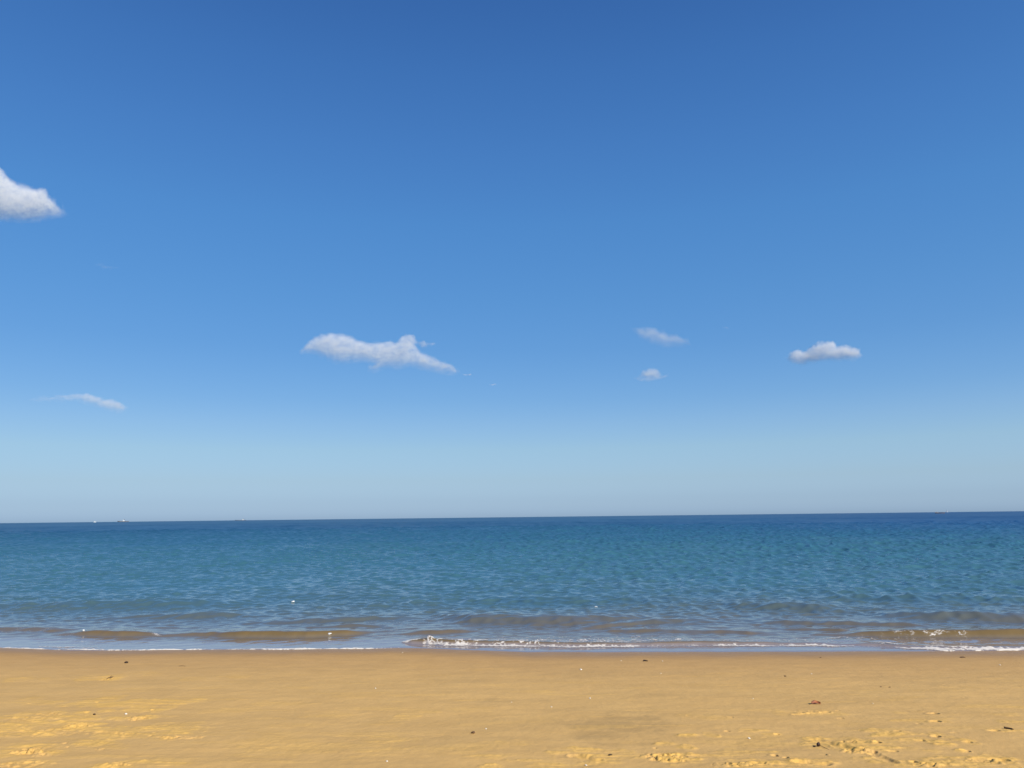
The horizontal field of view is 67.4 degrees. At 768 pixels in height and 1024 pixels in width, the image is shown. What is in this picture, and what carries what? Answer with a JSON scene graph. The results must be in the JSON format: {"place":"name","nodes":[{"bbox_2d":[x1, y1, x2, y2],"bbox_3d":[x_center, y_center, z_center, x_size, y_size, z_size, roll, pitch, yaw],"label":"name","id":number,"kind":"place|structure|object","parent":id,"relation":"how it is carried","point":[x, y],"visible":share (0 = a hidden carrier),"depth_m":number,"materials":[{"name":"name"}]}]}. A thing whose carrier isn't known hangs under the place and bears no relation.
{"place":"outdoors","nodes":[
{"label":"outdoors","id":0,"kind":"place"},
{"bbox_2d":[0,171,64,223],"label":"cloud","id":1,"kind":"structure","parent":0,"point":[37,197],"depth_m":2370.01,"materials":[{"name":"white"}]},
{"bbox_2d":[62,393,124,412],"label":"cloud","id":2,"kind":"structure","parent":0,"point":[107,403],"depth_m":6478.49,"materials":[{"name":"white"}]},
{"bbox_2d":[301,333,454,374],"bbox_3d":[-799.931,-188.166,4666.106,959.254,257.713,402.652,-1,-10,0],"label":"cloud","id":3,"kind":"structure","parent":0,"point":[385,354],"depth_m":4686.96,"materials":[{"name":"white"}]},
{"bbox_2d":[0,511,1023,651],"bbox_3d":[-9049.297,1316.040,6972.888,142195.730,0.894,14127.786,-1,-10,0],"label":"sea water","id":4,"kind":"structure","parent":0,"point":[873,581],"depth_m":27.21,"materials":[{"name":"blue liquid"}]},
{"bbox_2d":[5,630,1023,650],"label":"sea foam","id":5,"kind":"object","parent":4,"relation":"on","point":[463,643],"visible":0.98,"depth_m":13.77,"materials":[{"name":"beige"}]},
{"bbox_2d":[0,648,1023,767],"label":"sand beach","id":6,"kind":"structure","parent":0,"point":[335,708],"depth_m":8.24,"materials":[{"name":"beige sand"}]},
{"bbox_2d":[0,0,1023,522],"label":"sky","id":7,"kind":"structure","parent":0,"point":[520,190],"materials":[{"name":"blue"}]},
{"bbox_2d":[637,368,662,379],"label":"cloud","id":8,"kind":"structure","parent":0,"point":[652,372],"depth_m":5486.44,"materials":[{"name":"white"}]},
{"bbox_2d":[637,328,686,347],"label":"cloud","id":9,"kind":"structure","parent":0,"point":[643,333],"depth_m":4340.65,"materials":[{"name":"white"}]},
{"bbox_2d":[810,700,820,703],"bbox_3d":[3.313,3.487,8.412,0.125,0.035,0.046,-1,-10,1],"label":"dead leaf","id":10,"kind":"object","parent":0,"point":[814,702],"visible":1,"depth_m":8.42,"materials":[{"name":"brown plant"}]},
{"bbox_2d":[787,341,862,362],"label":"cloud","id":11,"kind":"structure","parent":0,"point":[828,346],"depth_m":4830.31,"materials":[{"name":"white"}]}
]}

